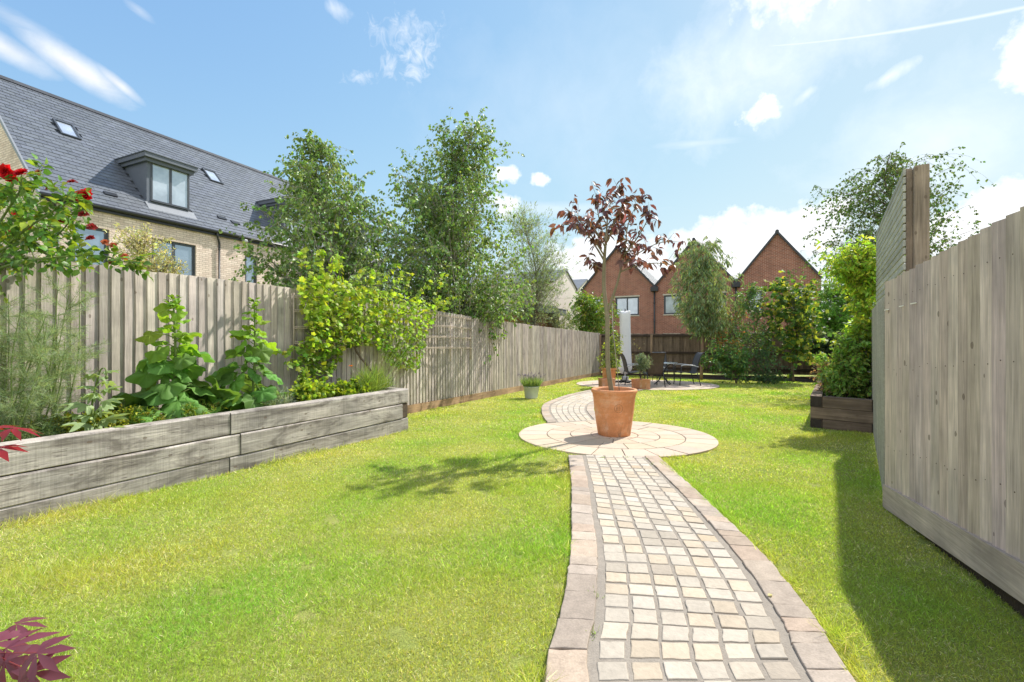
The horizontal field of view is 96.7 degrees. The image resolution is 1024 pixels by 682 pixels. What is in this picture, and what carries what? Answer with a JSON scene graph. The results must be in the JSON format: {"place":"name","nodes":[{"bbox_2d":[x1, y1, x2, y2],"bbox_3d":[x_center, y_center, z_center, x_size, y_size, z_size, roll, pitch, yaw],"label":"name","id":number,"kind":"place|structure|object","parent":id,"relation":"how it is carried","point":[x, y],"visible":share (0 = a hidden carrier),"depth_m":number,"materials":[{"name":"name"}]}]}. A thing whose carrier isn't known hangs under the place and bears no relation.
{"place":"outdoors","nodes":[
{"label":"outdoors","id":0,"kind":"place"},
{"bbox_2d":[0,371,1023,681],"bbox_3d":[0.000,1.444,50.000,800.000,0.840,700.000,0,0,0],"label":"ground","id":1,"kind":"structure","parent":0,"point":[410,641],"depth_m":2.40,"materials":[{"name":"green plant"}]},
{"bbox_2d":[0,425,74,681],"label":"japanese maple","id":2,"kind":"object","parent":1,"relation":"on","point":[11,662],"visible":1,"depth_m":0.95,"materials":[{"name":"red plant"}]},
{"bbox_2d":[101,222,190,274],"bbox_3d":[-5.573,-0.249,6.943,1.320,3.094,1.145,0,0,0],"label":"variegated shrub","id":3,"kind":"object","parent":1,"relation":"on","point":[138,248],"visible":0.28,"depth_m":6.82,"materials":[{"name":"yellow plant"}]},
{"bbox_2d":[0,75,384,285],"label":"brick house","id":4,"kind":"structure","parent":1,"relation":"on","point":[189,198],"depth_m":16.38,"materials":[{"name":"beige brick"}]},
{"bbox_2d":[73,226,107,264],"bbox_3d":[-13.121,-2.677,14.149,0.060,1.754,0.915,0,0,25],"label":"window","id":5,"kind":"structure","parent":4,"relation":"in","point":[99,234],"depth_m":14.27,"materials":[{"name":"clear glass"}]},
{"bbox_2d":[152,238,194,275],"bbox_3d":[-12.127,-2.727,16.301,0.061,1.654,1.445,0,0,25],"label":"window","id":6,"kind":"structure","parent":4,"relation":"in","point":[185,252],"depth_m":16.57,"materials":[{"name":"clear glass"}]},
{"bbox_2d":[245,256,255,282],"bbox_3d":[-10.909,-2.752,18.938,0.060,1.604,0.539,0,0,25],"label":"window","id":7,"kind":"structure","parent":4,"relation":"in","point":[247,278],"depth_m":18.92,"materials":[{"name":"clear glass"}]},
{"bbox_2d":[0,387,407,525],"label":"raised bed","id":8,"kind":"object","parent":1,"relation":"on","point":[54,471],"visible":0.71,"depth_m":3.87,"materials":[{"name":"grey wood"}]},
{"bbox_2d":[0,409,67,441],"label":"herb","id":9,"kind":"object","parent":8,"relation":"on","point":[24,435],"visible":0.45,"depth_m":3.34,"materials":[{"name":"green plant"}]},
{"bbox_2d":[0,268,114,440],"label":"fennel","id":10,"kind":"object","parent":8,"relation":"on","point":[26,404],"visible":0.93,"depth_m":3.48,"materials":[{"name":"green plant"}]},
{"bbox_2d":[0,153,155,302],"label":"rose bush","id":11,"kind":"object","parent":8,"relation":"on","point":[14,235],"visible":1,"depth_m":3.47,"materials":[{"name":"green plant"}]},
{"bbox_2d":[22,403,150,435],"bbox_3d":[-3.432,0.658,3.739,0.451,0.270,0.828,0,0,27],"label":"golden oregano","id":12,"kind":"object","parent":8,"relation":"on","point":[118,421],"visible":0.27,"depth_m":3.71,"materials":[{"name":"green plant"}]},
{"bbox_2d":[59,367,129,431],"bbox_3d":[-3.296,0.504,3.602,0.418,0.587,0.451,0,0,-39],"label":"poppy plant","id":13,"kind":"object","parent":8,"relation":"on","point":[89,409],"visible":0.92,"depth_m":3.62,"materials":[{"name":"green plant"}]},
{"bbox_2d":[85,294,239,425],"bbox_3d":[-3.272,0.328,4.325,0.910,1.536,1.169,0,0,9],"label":"hollyhock","id":14,"kind":"object","parent":8,"relation":"on","point":[182,370],"visible":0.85,"depth_m":4.24,"materials":[{"name":"green plant"}]},
{"bbox_2d":[125,398,227,423],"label":"weed clump","id":15,"kind":"object","parent":8,"relation":"on","point":[203,401],"visible":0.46,"depth_m":4.16,"materials":[{"name":"green plant"}]},
{"bbox_2d":[206,297,286,412],"bbox_3d":[-2.864,0.277,5.005,0.821,1.520,0.958,0,0,-26],"label":"hollyhock","id":16,"kind":"object","parent":8,"relation":"on","point":[256,393],"visible":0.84,"depth_m":4.94,"materials":[{"name":"green plant"}]},
{"bbox_2d":[262,384,298,405],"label":"lavender clump","id":17,"kind":"object","parent":8,"relation":"on","point":[283,400],"visible":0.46,"depth_m":5.09,"materials":[{"name":"green plant"}]},
{"bbox_2d":[293,365,312,386],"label":"tall weed","id":18,"kind":"object","parent":8,"relation":"on","point":[305,374],"visible":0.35,"depth_m":5.73,"materials":[{"name":"green plant"}]},
{"bbox_2d":[286,375,373,402],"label":"geranium clump","id":19,"kind":"object","parent":8,"relation":"on","point":[314,390],"visible":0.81,"depth_m":5.68,"materials":[{"name":"green plant"}]},
{"bbox_2d":[348,360,396,391],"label":"grassy clump","id":20,"kind":"object","parent":8,"relation":"on","point":[375,381],"visible":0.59,"depth_m":6.28,"materials":[{"name":"green plant"}]},
{"bbox_2d":[375,321,429,385],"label":"seed stalks","id":21,"kind":"object","parent":8,"relation":"on","point":[396,353],"visible":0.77,"depth_m":7.15,"materials":[{"name":"plant"}]},
{"bbox_2d":[0,253,599,426],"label":"wooden fence","id":22,"kind":"object","parent":1,"relation":"on","point":[121,315],"visible":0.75,"depth_m":5.67,"materials":[{"name":"grey wood"}]},
{"bbox_2d":[293,293,361,360],"bbox_3d":[-2.595,-0.177,6.584,0.132,0.924,1.249,0,0,25],"label":"willow trellis","id":23,"kind":"object","parent":22,"relation":"attached to","point":[294,311],"visible":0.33,"depth_m":6.06,"materials":[{"name":"wood"}]},
{"bbox_2d":[273,247,460,382],"bbox_3d":[-1.973,-0.278,7.440,0.643,2.072,4.374,0,0,25],"label":"grape vine","id":24,"kind":"object","parent":23,"relation":"attached to","point":[314,339],"visible":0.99,"depth_m":6.64,"materials":[{"name":"green plant"}]},
{"bbox_2d":[416,313,471,361],"bbox_3d":[-1.304,-0.061,9.382,0.132,0.956,2.018,0,0,25],"label":"willow trellis","id":25,"kind":"object","parent":22,"relation":"attached to","point":[450,336],"visible":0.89,"depth_m":9.33,"materials":[{"name":"wood"}]},
{"bbox_2d":[218,129,439,307],"bbox_3d":[-3.699,-1.477,9.359,3.911,5.656,3.967,0,0,-45],"label":"birch tree","id":26,"kind":"object","parent":1,"relation":"on","point":[313,224],"visible":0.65,"depth_m":8.87,"materials":[{"name":"green plant"}]},
{"bbox_2d":[345,106,541,363],"bbox_3d":[-1.789,-2.190,11.648,4.875,7.174,4.953,0,0,-36],"label":"birch tree","id":27,"kind":"object","parent":1,"relation":"on","point":[447,220],"visible":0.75,"depth_m":11.05,"materials":[{"name":"green plant"}]},
{"bbox_2d":[462,269,577,329],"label":"rendered house","id":28,"kind":"structure","parent":1,"relation":"on","point":[566,298],"depth_m":38.66,"materials":[{"name":"beige paint"}]},
{"bbox_2d":[489,304,566,327],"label":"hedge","id":29,"kind":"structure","parent":1,"relation":"on","point":[546,319],"depth_m":18.14,"materials":[{"name":"green plant"}]},
{"bbox_2d":[523,386,538,398],"bbox_3d":[0.467,1.233,10.990,0.394,0.288,0.394,0,0,0],"label":"bucket planter","id":30,"kind":"object","parent":1,"relation":"on","point":[531,392],"visible":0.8,"depth_m":10.85,"materials":[{"name":"metal"}]},
{"bbox_2d":[517,371,545,387],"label":"lavender","id":31,"kind":"object","parent":30,"relation":"on","point":[531,382],"visible":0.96,"depth_m":10.87,"materials":[{"name":"green plant"}]},
{"bbox_2d":[488,198,587,325],"bbox_3d":[0.887,-1.926,16.488,3.614,6.848,3.124,0,0,44],"label":"feathery tree","id":32,"kind":"object","parent":1,"relation":"on","point":[538,273],"visible":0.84,"depth_m":16.34,"materials":[{"name":"green plant"}]},
{"bbox_2d":[545,303,584,329],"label":"olive shrub","id":33,"kind":"object","parent":1,"relation":"on","point":[557,321],"visible":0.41,"depth_m":18.62,"materials":[{"name":"green plant"}]},
{"bbox_2d":[573,279,587,327],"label":"rendered house","id":34,"kind":"structure","parent":1,"relation":"on","point":[579,283],"depth_m":43.82,"materials":[{"name":"grey tile"}]},
{"bbox_2d":[561,288,621,333],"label":"laurel shrub","id":35,"kind":"object","parent":1,"relation":"on","point":[591,319],"visible":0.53,"depth_m":22.66,"materials":[{"name":"green plant"}]},
{"bbox_2d":[580,245,657,333],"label":"gabled house","id":36,"kind":"structure","parent":1,"relation":"on","point":[635,292],"depth_m":30.77,"materials":[{"name":"red brick"}]},
{"bbox_2d":[616,297,638,314],"bbox_3d":[7.820,-2.356,30.855,1.584,1.237,0.061,0,0,27],"label":"window","id":37,"kind":"structure","parent":36,"relation":"in","point":[631,304],"depth_m":30.82,"materials":[{"name":"white glass"}]},
{"bbox_2d":[655,238,739,339],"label":"gabled house","id":38,"kind":"structure","parent":1,"relation":"on","point":[666,321],"depth_m":29.48,"materials":[{"name":"red brick"}]},
{"bbox_2d":[664,295,680,313],"bbox_3d":[10.408,-2.356,29.510,1.060,1.237,0.060,0,0,27],"label":"window","id":39,"kind":"structure","parent":38,"relation":"in","point":[668,301],"depth_m":29.60,"materials":[{"name":"white glass"}]},
{"bbox_2d":[667,235,755,379],"bbox_3d":[7.681,-1.287,17.544,3.354,5.616,3.056,0,0,0],"label":"eucalyptus tree","id":40,"kind":"object","parent":1,"relation":"on","point":[701,319],"visible":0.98,"depth_m":17.23,"materials":[{"name":"green plant"}]},
{"bbox_2d":[699,338,753,382],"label":"viburnum shrub","id":41,"kind":"object","parent":1,"relation":"on","point":[727,363],"visible":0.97,"depth_m":15.84,"materials":[{"name":"green plant"}]},
{"bbox_2d":[599,332,864,378],"bbox_3d":[8.670,0.680,19.153,10.098,2.035,0.129,0,0,25],"label":"wooden fence","id":42,"kind":"object","parent":1,"relation":"on","point":[682,348],"visible":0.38,"depth_m":19.74,"materials":[{"name":"brown wood"}]},
{"bbox_2d":[707,299,765,379],"bbox_3d":[8.600,-0.108,17.549,2.399,3.265,1.851,0,0,0],"label":"autumn shrub","id":43,"kind":"object","parent":1,"relation":"on","point":[738,317],"visible":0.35,"depth_m":17.33,"materials":[{"name":"green plant"}]},
{"bbox_2d":[665,376,816,381],"bbox_3d":[9.707,1.509,17.702,7.394,0.136,1.851,0,0,25],"label":"flower bed","id":44,"kind":"object","parent":1,"relation":"on","point":[788,380],"visible":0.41,"depth_m":18.09,"materials":[{"name":"soil"}]},
{"bbox_2d":[719,278,781,374],"bbox_3d":[8.745,-0.397,16.531,2.181,3.798,1.890,0,0,0],"label":"leafy shrub","id":45,"kind":"object","parent":1,"relation":"on","point":[751,292],"visible":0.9,"depth_m":16.36,"materials":[{"name":"green plant"}]},
{"bbox_2d":[733,339,795,384],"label":"dark shrub","id":46,"kind":"object","parent":1,"relation":"on","point":[773,378],"visible":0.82,"depth_m":15.78,"materials":[{"name":"green plant"}]},
{"bbox_2d":[735,229,821,332],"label":"gabled house","id":47,"kind":"structure","parent":1,"relation":"on","point":[776,254],"depth_m":26.79,"materials":[{"name":"red brick"}]},
{"bbox_2d":[748,291,761,311],"bbox_3d":[14.596,-2.356,27.332,0.771,1.237,0.060,0,0,27],"label":"window","id":48,"kind":"structure","parent":47,"relation":"in","point":[759,291],"depth_m":27.23,"materials":[{"name":"white glass"}]},
{"bbox_2d":[752,270,831,381],"bbox_3d":[10.190,-0.492,16.395,2.556,3.986,2.296,0,0,-36],"label":"sapling tree","id":49,"kind":"object","parent":1,"relation":"on","point":[797,318],"visible":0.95,"depth_m":16.12,"materials":[{"name":"green plant"}]},
{"bbox_2d":[808,328,838,359],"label":"ivy clump","id":50,"kind":"object","parent":1,"relation":"on","point":[823,347],"visible":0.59,"depth_m":17.35,"materials":[{"name":"green plant"}]},
{"bbox_2d":[805,278,872,332],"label":"conifer shrub","id":51,"kind":"object","parent":1,"relation":"on","point":[836,322],"visible":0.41,"depth_m":20.35,"materials":[{"name":"green plant"}]},
{"bbox_2d":[810,381,872,432],"bbox_3d":[6.048,1.093,8.273,4.366,0.555,1.600,0,0,-45],"label":"raised bed","id":52,"kind":"object","parent":1,"relation":"on","point":[830,412],"visible":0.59,"depth_m":6.54,"materials":[{"name":"wood"}]},
{"bbox_2d":[806,357,834,395],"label":"abelia shrub","id":53,"kind":"object","parent":52,"relation":"on","point":[821,388],"visible":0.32,"depth_m":7.46,"materials":[{"name":"green plant"}]},
{"bbox_2d":[813,328,871,398],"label":"nandina shrub","id":54,"kind":"object","parent":52,"relation":"on","point":[843,381],"visible":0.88,"depth_m":7.02,"materials":[{"name":"green plant"}]},
{"bbox_2d":[814,234,904,376],"bbox_3d":[5.439,-0.424,7.067,1.226,2.593,1.222,0,0,40],"label":"shrub","id":55,"kind":"object","parent":52,"relation":"on","point":[855,269],"visible":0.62,"depth_m":7.09,"materials":[{"name":"green plant"}]},
{"bbox_2d":[867,297,884,490],"bbox_3d":[7.969,0.503,10.166,0.022,1.945,17.199,0,0,37],"label":"wooden fence","id":56,"kind":"object","parent":1,"relation":"on","point":[878,353],"visible":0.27,"depth_m":4.22,"materials":[{"name":"grey wood"}]},
{"bbox_2d":[783,142,995,316],"bbox_3d":[11.024,-1.990,12.886,5.446,6.831,5.178,0,0,-39],"label":"birch tree","id":57,"kind":"object","parent":1,"relation":"on","point":[874,202],"visible":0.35,"depth_m":12.87,"materials":[{"name":"green plant"}]},
{"bbox_2d":[876,164,929,304],"bbox_3d":[4.439,-0.128,5.257,0.172,2.855,3.035,0,0,35],"label":"slatted screen","id":58,"kind":"object","parent":1,"relation":"on","point":[903,229],"visible":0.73,"depth_m":4.11,"materials":[{"name":"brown wood"}]},
{"bbox_2d":[883,206,1023,603],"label":"wooden fence","id":59,"kind":"object","parent":1,"relation":"on","point":[954,402],"visible":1,"depth_m":2.35,"materials":[{"name":"grey wood"}]},
{"bbox_2d":[0,0,1023,331],"label":"sky","id":60,"kind":"structure","parent":0,"point":[728,114],"materials":[{"name":"blue"}]},
{"bbox_2d":[541,389,644,422],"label":"path","id":61,"kind":"structure","parent":0,"point":[576,406],"depth_m":8.81,"materials":[{"name":"stone"}]},
{"bbox_2d":[519,420,718,457],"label":"paving","id":62,"kind":"structure","parent":0,"point":[643,439],"depth_m":5.72,"materials":[{"name":"beige stone"}]},
{"bbox_2d":[591,386,637,436],"bbox_3d":[1.372,0.948,6.120,0.610,0.616,0.610,0,0,0],"label":"terracotta pot","id":63,"kind":"object","parent":62,"relation":"on","point":[614,411],"visible":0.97,"depth_m":5.91,"materials":[{"name":"ceramic"}]},
{"bbox_2d":[612,309,619,390],"bbox_3d":[1.401,0.102,6.140,0.121,1.310,0.011,0,0,0],"label":"support cane","id":64,"kind":"object","parent":63,"relation":"on","point":[614,347],"visible":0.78,"depth_m":6.14,"materials":[{"name":"brown plant"}]},
{"bbox_2d":[548,177,685,390],"bbox_3d":[1.496,-0.760,6.142,1.949,3.043,1.460,0,0,-11],"label":"purple leaf tree","id":65,"kind":"object","parent":63,"relation":"on","point":[617,228],"visible":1,"depth_m":6.05,"materials":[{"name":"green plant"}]},
{"bbox_2d":[576,380,719,389],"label":"patio","id":66,"kind":"structure","parent":0,"point":[686,385],"depth_m":14.70,"materials":[{"name":"beige stone"}]},
{"bbox_2d":[598,378,615,386],"bbox_3d":[2.830,1.264,13.600,0.412,0.300,0.412,0,0,-6],"label":"square planter","id":67,"kind":"object","parent":66,"relation":"on","point":[602,382],"visible":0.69,"depth_m":13.42,"materials":[{"name":"ceramic"}]},
{"bbox_2d":[601,367,616,377],"bbox_3d":[3.020,1.127,14.150,0.477,0.600,0.477,0,0,0],"label":"terracotta pot","id":68,"kind":"object","parent":66,"relation":"on","point":[613,373],"visible":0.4,"depth_m":14.00,"materials":[{"name":"ceramic"}]},
{"bbox_2d":[597,334,623,373],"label":"mixed shrub","id":69,"kind":"object","parent":68,"relation":"on","point":[613,359],"visible":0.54,"depth_m":14.04,"materials":[{"name":"green plant"}]},
{"bbox_2d":[615,309,631,382],"bbox_3d":[4.051,0.158,16.300,0.778,2.620,0.778,0,0,45],"label":"parasol","id":70,"kind":"object","parent":66,"relation":"on","point":[625,327],"visible":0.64,"depth_m":16.19,"materials":[{"name":"fabric"}]},
{"bbox_2d":[619,352,644,384],"bbox_3d":[3.991,0.911,15.250,0.827,1.078,0.606,0,0,0],"label":"garden chair","id":71,"kind":"object","parent":66,"relation":"on","point":[625,364],"visible":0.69,"depth_m":15.18,"materials":[{"name":"black metal"}]},
{"bbox_2d":[631,378,650,388],"bbox_3d":[3.800,1.265,13.420,0.397,0.290,0.397,0,0,-24],"label":"square planter","id":72,"kind":"object","parent":66,"relation":"on","point":[638,383],"visible":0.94,"depth_m":13.27,"materials":[{"name":"ceramic"}]},
{"bbox_2d":[633,352,652,379],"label":"olive topiary","id":73,"kind":"object","parent":72,"relation":"on","point":[641,360],"visible":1,"depth_m":13.35,"materials":[{"name":"green plant"}]},
{"bbox_2d":[640,353,665,386],"bbox_3d":[4.426,0.892,14.262,0.606,1.078,0.827,0,0,-4],"label":"garden chair","id":74,"kind":"object","parent":66,"relation":"on","point":[657,366],"visible":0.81,"depth_m":14.04,"materials":[{"name":"black plastic"}]},
{"bbox_2d":[652,352,674,381],"bbox_3d":[5.515,0.939,16.688,0.606,1.078,0.827,0,0,-3],"label":"garden chair","id":75,"kind":"object","parent":66,"relation":"on","point":[665,360],"visible":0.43,"depth_m":16.89,"materials":[{"name":"grey metal"}]},
{"bbox_2d":[654,362,677,384],"bbox_3d":[5.060,1.085,15.300,0.950,0.750,0.950,0,0,0],"label":"garden table","id":76,"kind":"object","parent":66,"relation":"on","point":[666,380],"visible":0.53,"depth_m":15.11,"materials":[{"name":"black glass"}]},
{"bbox_2d":[673,352,702,385],"bbox_3d":[5.809,0.905,14.950,0.827,1.078,0.606,0,0,0],"label":"garden chair","id":77,"kind":"object","parent":66,"relation":"on","point":[695,362],"visible":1,"depth_m":14.92,"materials":[{"name":"grey metal"}]},
{"bbox_2d":[545,455,855,681],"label":"path","id":78,"kind":"structure","parent":0,"point":[674,570],"depth_m":2.07,"materials":[{"name":"stone"}]},
{"bbox_2d":[916,530,1023,617],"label":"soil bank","id":79,"kind":"structure","parent":0,"point":[1016,605],"depth_m":2.16,"materials":[{"name":"brown soil"}]}
]}

